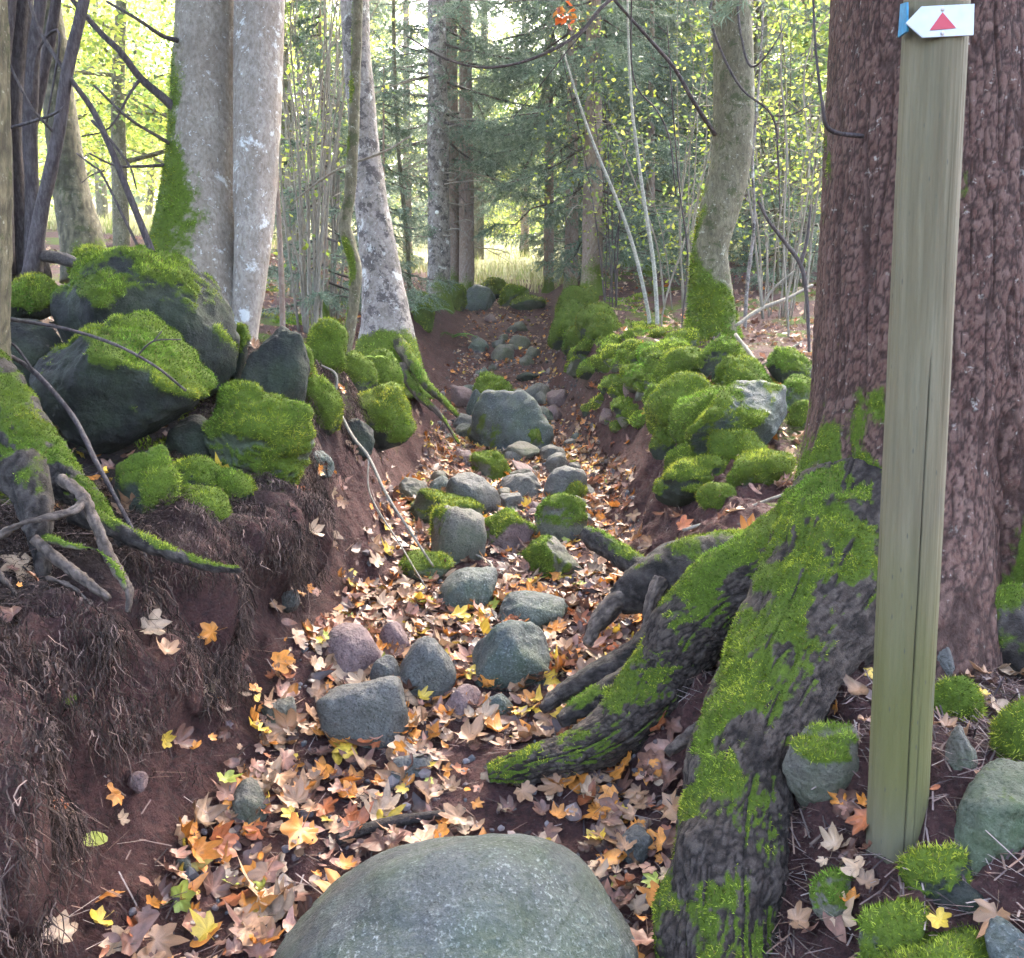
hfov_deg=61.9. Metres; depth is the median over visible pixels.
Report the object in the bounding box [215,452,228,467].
fallen leaf
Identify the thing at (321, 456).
stone
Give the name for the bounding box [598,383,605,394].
stone
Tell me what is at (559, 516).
stone
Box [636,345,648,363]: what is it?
stone
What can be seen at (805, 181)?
bare shrub
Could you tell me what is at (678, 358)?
boulder
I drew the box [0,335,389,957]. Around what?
root hairs
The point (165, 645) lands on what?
fallen leaf
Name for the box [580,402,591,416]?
stone
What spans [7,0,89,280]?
multi stem tree
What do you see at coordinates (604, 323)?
stone
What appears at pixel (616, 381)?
stone
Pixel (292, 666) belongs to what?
fallen leaf
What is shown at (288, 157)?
hazel shrub
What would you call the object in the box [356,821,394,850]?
fallen leaf
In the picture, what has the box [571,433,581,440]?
stone
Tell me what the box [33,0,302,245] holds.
broadleaf tree
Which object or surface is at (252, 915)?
leaf litter
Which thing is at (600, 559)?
fallen leaf
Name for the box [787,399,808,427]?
stone
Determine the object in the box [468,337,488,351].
stone
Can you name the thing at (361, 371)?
stone
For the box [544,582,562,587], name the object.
fallen leaf
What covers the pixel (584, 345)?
stone
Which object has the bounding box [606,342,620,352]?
stone
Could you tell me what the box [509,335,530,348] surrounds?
stone
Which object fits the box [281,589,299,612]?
stone
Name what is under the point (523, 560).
fallen leaf
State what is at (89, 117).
broadleaf tree
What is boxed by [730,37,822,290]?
young spruce
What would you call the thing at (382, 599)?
fallen leaf
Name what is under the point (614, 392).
stone
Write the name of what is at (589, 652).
fallen leaf
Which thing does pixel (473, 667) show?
fallen leaf
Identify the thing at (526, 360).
stone
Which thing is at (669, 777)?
fallen leaf
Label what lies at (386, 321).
ash tree
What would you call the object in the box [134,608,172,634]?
fallen leaf
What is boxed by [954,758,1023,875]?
boulder
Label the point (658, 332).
stone
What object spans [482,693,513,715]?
stone
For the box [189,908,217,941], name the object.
fallen leaf
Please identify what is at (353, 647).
stone
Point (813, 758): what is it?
boulder
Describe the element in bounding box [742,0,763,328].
thin sapling
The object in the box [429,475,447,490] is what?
stone
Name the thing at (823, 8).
young spruce
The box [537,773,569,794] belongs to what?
fallen leaf
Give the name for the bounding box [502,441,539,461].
stone
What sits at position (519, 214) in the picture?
broadleaf tree
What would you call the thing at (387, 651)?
fallen leaf
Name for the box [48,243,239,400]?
boulder
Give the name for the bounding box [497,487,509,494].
stone
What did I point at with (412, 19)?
sky
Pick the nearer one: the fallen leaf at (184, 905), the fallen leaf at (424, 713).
the fallen leaf at (184, 905)
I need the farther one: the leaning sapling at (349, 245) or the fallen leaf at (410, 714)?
the leaning sapling at (349, 245)
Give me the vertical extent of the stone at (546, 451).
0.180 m
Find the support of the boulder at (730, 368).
on the ground at (168, 804)
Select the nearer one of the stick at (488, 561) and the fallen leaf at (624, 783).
the fallen leaf at (624, 783)
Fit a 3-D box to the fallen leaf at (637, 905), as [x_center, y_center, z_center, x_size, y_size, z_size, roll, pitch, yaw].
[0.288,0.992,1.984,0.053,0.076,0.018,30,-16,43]
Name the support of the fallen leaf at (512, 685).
on the leaf litter at (252, 915)
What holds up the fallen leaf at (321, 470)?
on the ground at (168, 804)
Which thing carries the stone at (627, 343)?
on the ground at (168, 804)
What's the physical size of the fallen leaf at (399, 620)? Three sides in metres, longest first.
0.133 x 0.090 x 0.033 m
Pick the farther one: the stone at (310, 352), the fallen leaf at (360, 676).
the stone at (310, 352)
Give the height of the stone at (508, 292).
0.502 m
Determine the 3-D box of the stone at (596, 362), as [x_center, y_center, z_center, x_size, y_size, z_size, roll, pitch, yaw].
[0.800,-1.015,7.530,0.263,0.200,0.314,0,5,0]
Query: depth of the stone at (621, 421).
6.32 m
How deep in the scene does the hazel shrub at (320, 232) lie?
7.93 m
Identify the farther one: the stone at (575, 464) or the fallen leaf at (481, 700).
the stone at (575, 464)
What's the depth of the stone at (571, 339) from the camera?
9.65 m
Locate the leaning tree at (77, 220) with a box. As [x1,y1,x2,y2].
[33,0,106,283]
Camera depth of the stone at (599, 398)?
7.13 m
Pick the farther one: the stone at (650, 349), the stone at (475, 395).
the stone at (475, 395)
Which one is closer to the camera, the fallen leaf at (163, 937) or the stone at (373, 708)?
the fallen leaf at (163, 937)
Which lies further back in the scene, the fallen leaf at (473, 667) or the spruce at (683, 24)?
the spruce at (683, 24)
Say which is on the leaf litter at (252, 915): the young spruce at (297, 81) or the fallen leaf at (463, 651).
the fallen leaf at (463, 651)
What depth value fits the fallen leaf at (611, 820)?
2.27 m
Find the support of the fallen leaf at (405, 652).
on the leaf litter at (252, 915)
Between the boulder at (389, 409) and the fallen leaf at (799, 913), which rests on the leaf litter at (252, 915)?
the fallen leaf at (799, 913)
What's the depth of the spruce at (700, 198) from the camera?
25.28 m
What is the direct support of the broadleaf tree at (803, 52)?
on the ground at (168, 804)
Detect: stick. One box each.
[10,318,186,390]
[11,342,152,573]
[39,249,75,266]
[321,364,433,588]
[335,807,465,845]
[475,554,492,565]
[682,493,782,531]
[734,271,812,326]
[734,333,802,364]
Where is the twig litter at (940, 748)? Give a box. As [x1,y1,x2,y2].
[4,310,1023,957]
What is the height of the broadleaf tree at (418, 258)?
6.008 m
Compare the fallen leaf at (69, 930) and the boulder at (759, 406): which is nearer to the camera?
the fallen leaf at (69, 930)
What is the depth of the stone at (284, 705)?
2.68 m
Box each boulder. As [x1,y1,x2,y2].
[10,317,61,424]
[12,271,58,319]
[29,309,219,454]
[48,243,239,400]
[114,444,183,515]
[201,377,316,484]
[241,326,309,401]
[273,833,638,957]
[305,316,348,374]
[306,373,344,435]
[356,380,416,451]
[368,347,404,389]
[427,502,486,562]
[465,284,495,310]
[467,389,554,450]
[472,370,514,392]
[472,620,550,690]
[543,465,587,495]
[643,370,713,435]
[655,345,701,382]
[667,384,727,445]
[683,378,786,456]
[697,333,745,379]
[714,353,777,385]
[764,345,811,383]
[782,718,860,809]
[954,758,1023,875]
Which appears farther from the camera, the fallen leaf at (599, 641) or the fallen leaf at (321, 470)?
the fallen leaf at (321, 470)
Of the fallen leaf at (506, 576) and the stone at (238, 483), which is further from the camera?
the fallen leaf at (506, 576)
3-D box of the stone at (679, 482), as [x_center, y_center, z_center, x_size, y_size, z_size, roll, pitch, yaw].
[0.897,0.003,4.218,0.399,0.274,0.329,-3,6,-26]
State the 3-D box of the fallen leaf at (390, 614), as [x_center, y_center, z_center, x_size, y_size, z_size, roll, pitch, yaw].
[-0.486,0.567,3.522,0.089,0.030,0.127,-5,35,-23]
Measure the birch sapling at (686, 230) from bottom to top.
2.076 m
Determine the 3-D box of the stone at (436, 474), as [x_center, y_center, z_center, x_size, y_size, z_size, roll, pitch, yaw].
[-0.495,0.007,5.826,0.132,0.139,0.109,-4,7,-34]
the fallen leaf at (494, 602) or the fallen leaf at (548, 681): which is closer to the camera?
the fallen leaf at (548, 681)
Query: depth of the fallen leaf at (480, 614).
3.54 m
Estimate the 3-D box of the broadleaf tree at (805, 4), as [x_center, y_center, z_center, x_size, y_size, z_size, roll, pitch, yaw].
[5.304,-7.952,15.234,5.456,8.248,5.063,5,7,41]
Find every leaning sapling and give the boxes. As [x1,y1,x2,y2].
[28,0,154,250]
[294,0,409,353]
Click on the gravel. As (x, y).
(393, 782)
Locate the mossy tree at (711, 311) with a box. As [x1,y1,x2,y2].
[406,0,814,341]
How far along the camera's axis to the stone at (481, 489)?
5.11 m
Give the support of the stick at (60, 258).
on the ground at (168, 804)
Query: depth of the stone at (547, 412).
8.09 m
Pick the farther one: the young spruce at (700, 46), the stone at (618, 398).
the young spruce at (700, 46)
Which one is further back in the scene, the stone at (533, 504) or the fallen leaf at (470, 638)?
the stone at (533, 504)
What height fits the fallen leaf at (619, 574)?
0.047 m
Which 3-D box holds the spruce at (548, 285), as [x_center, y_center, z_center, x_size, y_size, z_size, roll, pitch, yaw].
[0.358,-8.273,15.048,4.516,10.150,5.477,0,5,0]
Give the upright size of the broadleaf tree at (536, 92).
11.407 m
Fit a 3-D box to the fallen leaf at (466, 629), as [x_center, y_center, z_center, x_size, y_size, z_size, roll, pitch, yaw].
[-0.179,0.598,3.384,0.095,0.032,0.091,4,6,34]
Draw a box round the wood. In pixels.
[38,0,803,236]
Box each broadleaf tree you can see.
[33,0,168,218]
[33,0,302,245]
[38,0,104,149]
[38,0,158,206]
[38,0,171,208]
[38,0,174,214]
[40,0,388,255]
[74,0,326,201]
[127,0,317,204]
[271,0,427,268]
[286,0,424,246]
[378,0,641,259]
[418,112,514,240]
[484,97,564,240]
[484,139,564,251]
[490,0,678,224]
[490,101,565,239]
[539,0,754,249]
[641,5,803,191]
[676,0,829,259]
[694,0,829,236]
[699,2,828,205]
[784,40,824,211]
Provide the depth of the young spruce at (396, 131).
11.14 m
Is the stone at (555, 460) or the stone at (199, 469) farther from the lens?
the stone at (555, 460)
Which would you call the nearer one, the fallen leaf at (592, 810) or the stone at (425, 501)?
the fallen leaf at (592, 810)
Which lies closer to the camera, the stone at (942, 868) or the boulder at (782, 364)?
the stone at (942, 868)
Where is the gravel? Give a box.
[129,348,677,957]
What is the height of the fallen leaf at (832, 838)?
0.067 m
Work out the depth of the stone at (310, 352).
4.29 m
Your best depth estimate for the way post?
1.61 m
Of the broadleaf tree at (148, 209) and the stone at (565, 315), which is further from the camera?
the broadleaf tree at (148, 209)
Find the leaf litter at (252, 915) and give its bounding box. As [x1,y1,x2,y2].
[0,237,1023,957]
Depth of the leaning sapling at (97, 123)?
4.19 m
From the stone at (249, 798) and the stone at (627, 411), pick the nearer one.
the stone at (249, 798)
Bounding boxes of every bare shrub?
[531,1,675,306]
[545,0,808,309]
[676,0,829,318]
[688,0,829,291]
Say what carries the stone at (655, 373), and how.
on the ground at (168, 804)
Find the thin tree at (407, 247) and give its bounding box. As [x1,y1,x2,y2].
[392,0,411,298]
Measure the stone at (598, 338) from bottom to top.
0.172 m
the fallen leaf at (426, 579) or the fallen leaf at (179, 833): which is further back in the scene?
the fallen leaf at (426, 579)
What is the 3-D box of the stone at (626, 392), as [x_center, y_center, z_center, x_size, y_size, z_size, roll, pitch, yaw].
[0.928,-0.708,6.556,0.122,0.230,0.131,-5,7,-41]
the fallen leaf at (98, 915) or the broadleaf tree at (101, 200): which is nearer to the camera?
the fallen leaf at (98, 915)
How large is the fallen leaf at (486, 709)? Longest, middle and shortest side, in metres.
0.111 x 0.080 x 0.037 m
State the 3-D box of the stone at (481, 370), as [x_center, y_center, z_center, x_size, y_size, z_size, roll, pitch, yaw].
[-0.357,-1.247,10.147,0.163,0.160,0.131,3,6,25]
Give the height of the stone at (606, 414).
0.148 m
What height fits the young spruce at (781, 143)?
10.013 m
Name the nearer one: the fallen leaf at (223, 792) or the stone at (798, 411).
the fallen leaf at (223, 792)
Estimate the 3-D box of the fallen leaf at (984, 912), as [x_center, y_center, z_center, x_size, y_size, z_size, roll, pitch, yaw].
[0.844,0.769,1.501,0.031,0.095,0.068,34,-12,-22]
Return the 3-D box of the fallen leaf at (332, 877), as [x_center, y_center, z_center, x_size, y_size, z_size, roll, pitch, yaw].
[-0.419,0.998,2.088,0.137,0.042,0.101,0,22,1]
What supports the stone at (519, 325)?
on the ground at (168, 804)
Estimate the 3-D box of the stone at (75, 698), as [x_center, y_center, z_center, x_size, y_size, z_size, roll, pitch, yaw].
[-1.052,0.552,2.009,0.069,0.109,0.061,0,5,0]
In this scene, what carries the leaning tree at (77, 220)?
on the ground at (168, 804)
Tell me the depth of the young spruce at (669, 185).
17.93 m
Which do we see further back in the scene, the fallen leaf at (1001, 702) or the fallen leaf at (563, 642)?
the fallen leaf at (563, 642)
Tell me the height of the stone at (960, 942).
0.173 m
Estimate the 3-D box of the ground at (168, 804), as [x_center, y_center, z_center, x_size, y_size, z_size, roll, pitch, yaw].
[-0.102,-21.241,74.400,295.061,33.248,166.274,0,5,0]
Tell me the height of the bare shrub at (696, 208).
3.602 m
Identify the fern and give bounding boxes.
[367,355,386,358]
[411,307,453,312]
[442,332,476,337]
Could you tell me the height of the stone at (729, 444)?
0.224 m
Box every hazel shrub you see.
[273,0,436,334]
[274,0,395,318]
[279,7,383,299]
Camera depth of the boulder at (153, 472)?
2.72 m
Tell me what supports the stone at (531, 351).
on the ground at (168, 804)
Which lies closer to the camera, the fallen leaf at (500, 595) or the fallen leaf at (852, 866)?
the fallen leaf at (852, 866)
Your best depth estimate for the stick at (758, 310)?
6.89 m
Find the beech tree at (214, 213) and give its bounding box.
[70,0,284,345]
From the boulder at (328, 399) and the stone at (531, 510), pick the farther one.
the stone at (531, 510)
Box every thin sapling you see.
[276,167,285,326]
[667,25,688,327]
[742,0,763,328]
[757,200,811,351]
[780,0,789,336]
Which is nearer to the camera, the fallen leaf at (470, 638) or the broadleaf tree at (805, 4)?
the fallen leaf at (470, 638)
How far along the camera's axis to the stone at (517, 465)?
6.26 m
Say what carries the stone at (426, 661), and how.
on the ground at (168, 804)
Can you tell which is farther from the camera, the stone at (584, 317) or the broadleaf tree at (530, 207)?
the broadleaf tree at (530, 207)
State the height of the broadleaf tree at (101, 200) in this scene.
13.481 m
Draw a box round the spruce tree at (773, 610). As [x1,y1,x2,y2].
[485,0,1023,957]
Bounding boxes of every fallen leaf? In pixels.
[0,552,35,581]
[41,909,77,954]
[90,905,112,926]
[133,923,189,957]
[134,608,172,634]
[156,637,180,658]
[162,879,195,912]
[174,815,190,845]
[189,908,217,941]
[197,621,226,644]
[212,779,236,800]
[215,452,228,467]
[237,855,293,896]
[240,860,267,881]
[247,853,278,888]
[265,708,297,737]
[266,768,296,787]
[267,690,287,726]
[274,748,296,770]
[276,778,309,807]
[280,807,318,849]
[285,646,297,671]
[309,518,324,535]
[312,760,339,779]
[313,868,339,892]
[318,464,327,475]
[321,612,337,627]
[322,664,347,680]
[326,613,350,623]
[329,618,334,626]
[339,776,361,783]
[345,669,366,682]
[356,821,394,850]
[358,612,383,619]
[366,596,376,601]
[373,586,383,594]
[377,590,394,608]
[378,573,395,588]
[379,642,398,652]
[383,609,403,621]
[383,644,398,654]
[386,600,402,611]
[387,729,411,755]
[391,565,402,573]
[394,617,409,630]
[394,646,408,658]
[395,574,414,586]
[396,586,413,598]
[402,603,411,620]
[405,610,433,618]
[405,621,418,635]
[407,711,416,725]
[414,571,436,580]
[418,685,433,699]
[418,704,434,722]
[425,593,446,607]
[426,614,447,628]
[432,630,447,646]
[434,627,454,648]
[442,568,455,576]
[451,605,470,617]
[454,643,473,662]
[454,712,488,743]
[459,623,479,633]
[463,633,479,643]
[465,664,475,674]
[468,693,484,705]
[470,699,498,718]
[473,601,489,610]
[473,608,493,623]
[478,616,490,633]
[488,596,499,609]
[492,590,505,600]
[495,579,504,590]
[497,573,517,583]
[507,674,528,691]
[510,704,534,714]
[513,562,533,571]
[513,780,537,801]
[515,556,529,568]
[517,581,534,590]
[520,570,535,577]
[522,575,539,582]
[526,674,551,679]
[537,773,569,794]
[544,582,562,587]
[544,668,562,684]
[551,646,564,666]
[551,656,584,665]
[554,636,572,648]
[562,650,576,666]
[563,593,582,601]
[566,609,589,624]
[566,633,583,652]
[574,554,589,563]
[574,657,594,671]
[579,788,610,820]
[580,775,599,797]
[581,636,607,654]
[583,556,606,564]
[585,648,607,658]
[588,858,615,878]
[591,819,626,843]
[593,810,623,825]
[599,784,620,804]
[601,768,632,794]
[605,575,619,583]
[609,751,631,781]
[609,872,631,894]
[611,570,622,576]
[619,613,631,619]
[621,521,642,540]
[623,540,632,545]
[626,890,648,918]
[630,914,653,945]
[641,871,662,887]
[653,788,679,820]
[661,767,681,791]
[738,513,754,528]
[778,900,811,928]
[815,891,856,926]
[819,822,842,858]
[840,855,864,877]
[926,907,951,928]
[939,712,957,727]
[969,660,996,673]
[973,890,1009,938]
[977,685,990,696]
[991,691,1008,712]
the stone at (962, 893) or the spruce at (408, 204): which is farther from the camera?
the spruce at (408, 204)
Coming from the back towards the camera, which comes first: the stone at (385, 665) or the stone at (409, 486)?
the stone at (409, 486)
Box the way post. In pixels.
[866,0,973,863]
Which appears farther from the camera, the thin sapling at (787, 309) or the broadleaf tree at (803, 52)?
the broadleaf tree at (803, 52)
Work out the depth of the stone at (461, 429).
7.43 m
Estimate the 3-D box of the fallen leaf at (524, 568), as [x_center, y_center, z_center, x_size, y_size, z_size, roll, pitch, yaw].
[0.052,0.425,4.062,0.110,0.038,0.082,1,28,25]
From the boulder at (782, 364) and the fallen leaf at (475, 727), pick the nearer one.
the fallen leaf at (475, 727)
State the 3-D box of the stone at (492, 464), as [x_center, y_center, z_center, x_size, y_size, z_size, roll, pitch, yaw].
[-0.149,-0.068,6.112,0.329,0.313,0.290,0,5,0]
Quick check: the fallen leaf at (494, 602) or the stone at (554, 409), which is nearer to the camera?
the fallen leaf at (494, 602)
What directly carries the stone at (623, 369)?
on the ground at (168, 804)
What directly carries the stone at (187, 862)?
on the ground at (168, 804)
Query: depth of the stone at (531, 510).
4.95 m
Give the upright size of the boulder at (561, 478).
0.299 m
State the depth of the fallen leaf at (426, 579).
4.04 m
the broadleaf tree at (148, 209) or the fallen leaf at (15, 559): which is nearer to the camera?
the fallen leaf at (15, 559)
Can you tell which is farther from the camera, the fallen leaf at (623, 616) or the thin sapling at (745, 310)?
the thin sapling at (745, 310)
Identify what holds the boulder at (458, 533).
on the ground at (168, 804)
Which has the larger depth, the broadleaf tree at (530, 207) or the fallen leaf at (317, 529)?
the broadleaf tree at (530, 207)
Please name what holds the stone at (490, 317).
on the ground at (168, 804)
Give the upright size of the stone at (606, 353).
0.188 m
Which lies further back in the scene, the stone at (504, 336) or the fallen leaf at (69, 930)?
the stone at (504, 336)
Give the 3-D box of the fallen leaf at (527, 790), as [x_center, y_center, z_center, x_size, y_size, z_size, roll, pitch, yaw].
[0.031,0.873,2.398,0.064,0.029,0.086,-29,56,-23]
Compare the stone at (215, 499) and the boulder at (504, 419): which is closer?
the stone at (215, 499)
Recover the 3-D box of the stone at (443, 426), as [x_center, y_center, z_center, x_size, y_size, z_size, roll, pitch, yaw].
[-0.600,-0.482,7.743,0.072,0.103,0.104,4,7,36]
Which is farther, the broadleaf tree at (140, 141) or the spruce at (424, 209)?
the spruce at (424, 209)
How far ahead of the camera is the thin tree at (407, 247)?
11.62 m
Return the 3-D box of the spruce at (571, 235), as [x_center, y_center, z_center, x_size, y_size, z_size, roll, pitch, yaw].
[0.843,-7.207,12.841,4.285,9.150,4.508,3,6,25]
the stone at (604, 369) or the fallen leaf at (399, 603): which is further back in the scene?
the stone at (604, 369)
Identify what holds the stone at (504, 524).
on the ground at (168, 804)
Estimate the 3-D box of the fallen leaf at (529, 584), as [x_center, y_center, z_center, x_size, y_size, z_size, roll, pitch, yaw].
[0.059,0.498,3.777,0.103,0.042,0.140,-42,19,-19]
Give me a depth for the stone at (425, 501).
4.84 m
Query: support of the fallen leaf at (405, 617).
on the leaf litter at (252, 915)
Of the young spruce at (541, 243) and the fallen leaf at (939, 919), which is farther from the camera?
the young spruce at (541, 243)
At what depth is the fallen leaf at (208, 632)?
2.51 m
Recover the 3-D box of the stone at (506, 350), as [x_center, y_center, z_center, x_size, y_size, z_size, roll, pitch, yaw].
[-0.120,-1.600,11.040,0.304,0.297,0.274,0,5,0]
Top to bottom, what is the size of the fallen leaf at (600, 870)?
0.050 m
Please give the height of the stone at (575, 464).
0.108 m
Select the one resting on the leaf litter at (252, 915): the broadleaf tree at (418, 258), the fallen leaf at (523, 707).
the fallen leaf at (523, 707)
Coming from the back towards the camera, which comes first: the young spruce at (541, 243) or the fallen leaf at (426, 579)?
the young spruce at (541, 243)
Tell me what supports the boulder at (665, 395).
on the ground at (168, 804)
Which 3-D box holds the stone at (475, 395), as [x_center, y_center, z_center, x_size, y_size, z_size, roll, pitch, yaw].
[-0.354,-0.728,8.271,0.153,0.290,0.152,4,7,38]
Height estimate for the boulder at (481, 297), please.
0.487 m
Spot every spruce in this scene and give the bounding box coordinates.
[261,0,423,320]
[273,1,355,253]
[292,0,584,313]
[312,0,426,206]
[316,0,549,289]
[328,63,459,311]
[330,0,541,283]
[354,0,427,261]
[394,4,513,248]
[403,0,675,292]
[448,0,712,289]
[463,0,749,295]
[474,7,561,257]
[487,0,796,266]
[493,3,696,260]
[519,18,695,271]
[528,0,738,283]
[555,22,699,260]
[610,11,791,259]
[648,9,710,233]
[655,2,818,247]
[656,8,796,254]
[684,0,818,261]
[692,3,821,198]
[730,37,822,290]
[733,0,829,266]
[735,1,817,238]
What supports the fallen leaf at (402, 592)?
on the leaf litter at (252, 915)
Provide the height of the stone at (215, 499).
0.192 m
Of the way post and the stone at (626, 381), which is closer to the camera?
the way post
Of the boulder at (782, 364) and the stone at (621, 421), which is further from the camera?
the stone at (621, 421)
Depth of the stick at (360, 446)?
4.03 m
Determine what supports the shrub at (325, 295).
on the ground at (168, 804)
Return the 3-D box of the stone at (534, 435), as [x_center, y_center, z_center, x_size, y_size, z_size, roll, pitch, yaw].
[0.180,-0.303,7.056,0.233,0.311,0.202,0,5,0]
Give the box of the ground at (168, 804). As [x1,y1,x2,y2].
[0,200,1023,957]
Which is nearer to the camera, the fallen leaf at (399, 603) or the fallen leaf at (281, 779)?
the fallen leaf at (281, 779)
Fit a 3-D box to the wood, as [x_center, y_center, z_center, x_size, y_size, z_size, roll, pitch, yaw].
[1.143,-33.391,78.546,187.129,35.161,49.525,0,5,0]
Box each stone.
[11,280,34,317]
[62,693,79,712]
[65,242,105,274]
[127,771,148,793]
[165,414,210,457]
[172,452,222,486]
[175,855,190,870]
[179,483,233,521]
[215,466,257,503]
[228,321,251,381]
[232,777,266,823]
[261,696,297,731]
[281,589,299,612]
[304,343,316,378]
[310,450,333,477]
[316,675,409,748]
[326,622,380,677]
[344,349,378,392]
[347,418,374,460]
[370,655,400,679]
[379,621,409,646]
[391,753,431,781]
[398,477,427,502]
[398,549,454,580]
[399,636,456,696]
[408,487,485,523]
[410,291,435,332]
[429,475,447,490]
[430,470,449,479]
[436,566,497,610]
[440,420,451,428]
[444,684,481,721]
[446,472,500,514]
[450,385,471,406]
[451,283,467,310]
[452,413,471,427]
[453,448,463,454]
[455,423,469,438]
[456,450,471,463]
[466,389,480,415]
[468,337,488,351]
[469,449,510,481]
[475,368,488,374]
[481,276,506,298]
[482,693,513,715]
[484,314,497,322]
[484,506,539,549]
[488,364,496,369]
[491,347,501,359]
[492,339,504,347]
[493,344,514,360]
[497,283,528,305]
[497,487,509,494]
[498,334,507,339]
[498,472,542,499]
[499,492,524,510]
[499,590,567,627]
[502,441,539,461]
[504,451,521,460]
[506,325,516,332]
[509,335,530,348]
[510,293,547,309]
[510,468,531,474]
[511,460,535,472]
[513,321,527,330]
[516,372,537,381]
[519,355,534,365]
[520,534,582,577]
[525,346,540,356]
[525,384,541,397]
[525,501,539,512]
[525,508,535,520]
[527,426,543,445]
[534,391,547,403]
[534,491,588,541]
[535,382,550,394]
[539,444,565,461]
[540,406,552,422]
[545,452,568,472]
[546,299,584,350]
[546,389,567,406]
[547,404,562,419]
[554,285,599,312]
[561,325,579,354]
[563,438,574,446]
[564,479,588,497]
[565,356,581,376]
[566,345,575,361]
[568,462,580,467]
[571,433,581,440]
[572,349,586,359]
[574,300,618,339]
[574,336,594,354]
[575,357,594,379]
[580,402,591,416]
[585,311,621,342]
[586,484,595,498]
[588,397,600,409]
[590,353,604,371]
[593,392,603,403]
[594,335,604,345]
[596,334,613,345]
[598,338,619,350]
[598,365,609,373]
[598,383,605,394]
[599,344,617,364]
[599,373,614,391]
[599,408,611,423]
[602,333,621,342]
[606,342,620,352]
[606,358,614,367]
[607,385,623,399]
[609,348,630,371]
[609,420,621,432]
[610,396,624,410]
[611,374,622,389]
[611,396,632,414]
[615,414,628,428]
[615,824,652,863]
[619,329,637,340]
[619,337,641,350]
[619,364,629,376]
[621,403,638,423]
[622,368,635,392]
[623,383,629,397]
[627,350,637,363]
[628,342,637,351]
[628,361,639,369]
[628,410,642,424]
[630,363,647,384]
[632,381,644,392]
[632,414,645,429]
[635,340,656,356]
[635,391,644,400]
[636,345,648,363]
[642,372,656,388]
[643,353,652,366]
[644,381,657,397]
[646,345,658,355]
[646,358,659,368]
[647,362,653,372]
[647,362,659,371]
[648,325,666,337]
[648,425,675,459]
[649,348,667,359]
[652,453,729,506]
[654,366,657,382]
[656,335,690,349]
[662,330,685,339]
[662,441,690,470]
[672,327,700,346]
[694,481,736,509]
[705,427,768,460]
[726,447,797,486]
[783,373,810,406]
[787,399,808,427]
[809,864,855,920]
[851,895,929,957]
[866,921,988,957]
[894,837,973,898]
[933,879,983,914]
[934,674,987,722]
[937,647,954,675]
[945,724,977,770]
[984,916,1023,957]
[987,695,1023,761]
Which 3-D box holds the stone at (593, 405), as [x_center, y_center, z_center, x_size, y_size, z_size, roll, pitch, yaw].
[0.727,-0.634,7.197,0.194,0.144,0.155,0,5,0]
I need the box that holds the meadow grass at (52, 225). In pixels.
[47,203,787,292]
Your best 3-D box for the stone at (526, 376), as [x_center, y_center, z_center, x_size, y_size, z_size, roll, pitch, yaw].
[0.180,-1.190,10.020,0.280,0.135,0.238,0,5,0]
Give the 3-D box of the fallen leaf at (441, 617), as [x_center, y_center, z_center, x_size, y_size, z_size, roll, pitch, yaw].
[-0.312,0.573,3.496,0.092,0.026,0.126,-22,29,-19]
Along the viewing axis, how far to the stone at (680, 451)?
4.60 m
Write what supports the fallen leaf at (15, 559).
on the ground at (168, 804)
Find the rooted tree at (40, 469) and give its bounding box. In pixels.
[0,0,240,612]
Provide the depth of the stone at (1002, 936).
1.46 m
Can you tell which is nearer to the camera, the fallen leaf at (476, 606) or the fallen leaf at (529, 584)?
the fallen leaf at (476, 606)
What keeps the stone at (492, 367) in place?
on the ground at (168, 804)
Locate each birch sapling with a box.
[562,51,650,323]
[626,0,658,324]
[661,112,697,326]
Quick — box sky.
[39,0,800,225]
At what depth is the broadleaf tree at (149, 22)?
34.15 m
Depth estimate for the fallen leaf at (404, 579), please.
3.90 m
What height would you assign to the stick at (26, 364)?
0.715 m
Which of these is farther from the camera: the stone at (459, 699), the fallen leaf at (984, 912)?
the stone at (459, 699)
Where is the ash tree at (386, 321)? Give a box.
[340,0,459,443]
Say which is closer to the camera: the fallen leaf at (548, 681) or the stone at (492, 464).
the fallen leaf at (548, 681)
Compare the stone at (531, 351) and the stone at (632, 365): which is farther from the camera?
the stone at (531, 351)
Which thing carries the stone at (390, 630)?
on the ground at (168, 804)
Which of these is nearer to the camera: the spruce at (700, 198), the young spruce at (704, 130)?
the young spruce at (704, 130)
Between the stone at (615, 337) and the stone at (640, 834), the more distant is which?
the stone at (615, 337)
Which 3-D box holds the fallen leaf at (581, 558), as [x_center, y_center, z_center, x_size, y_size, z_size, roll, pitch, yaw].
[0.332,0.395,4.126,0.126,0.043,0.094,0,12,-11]
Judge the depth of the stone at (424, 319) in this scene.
11.08 m
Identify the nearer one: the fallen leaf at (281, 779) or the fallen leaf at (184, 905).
the fallen leaf at (184, 905)
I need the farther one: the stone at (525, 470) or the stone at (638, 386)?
the stone at (638, 386)
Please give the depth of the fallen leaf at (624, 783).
2.41 m
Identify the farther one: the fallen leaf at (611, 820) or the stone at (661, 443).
the stone at (661, 443)
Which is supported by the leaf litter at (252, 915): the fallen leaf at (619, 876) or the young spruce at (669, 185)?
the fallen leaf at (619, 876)
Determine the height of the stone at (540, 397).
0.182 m
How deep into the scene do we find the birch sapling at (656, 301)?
8.26 m
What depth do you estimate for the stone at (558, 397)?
8.71 m
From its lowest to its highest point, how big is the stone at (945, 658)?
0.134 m
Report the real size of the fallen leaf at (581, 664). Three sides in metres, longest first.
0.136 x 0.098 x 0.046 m
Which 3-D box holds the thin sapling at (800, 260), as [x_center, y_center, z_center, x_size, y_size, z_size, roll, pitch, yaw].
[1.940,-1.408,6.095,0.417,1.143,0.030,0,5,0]

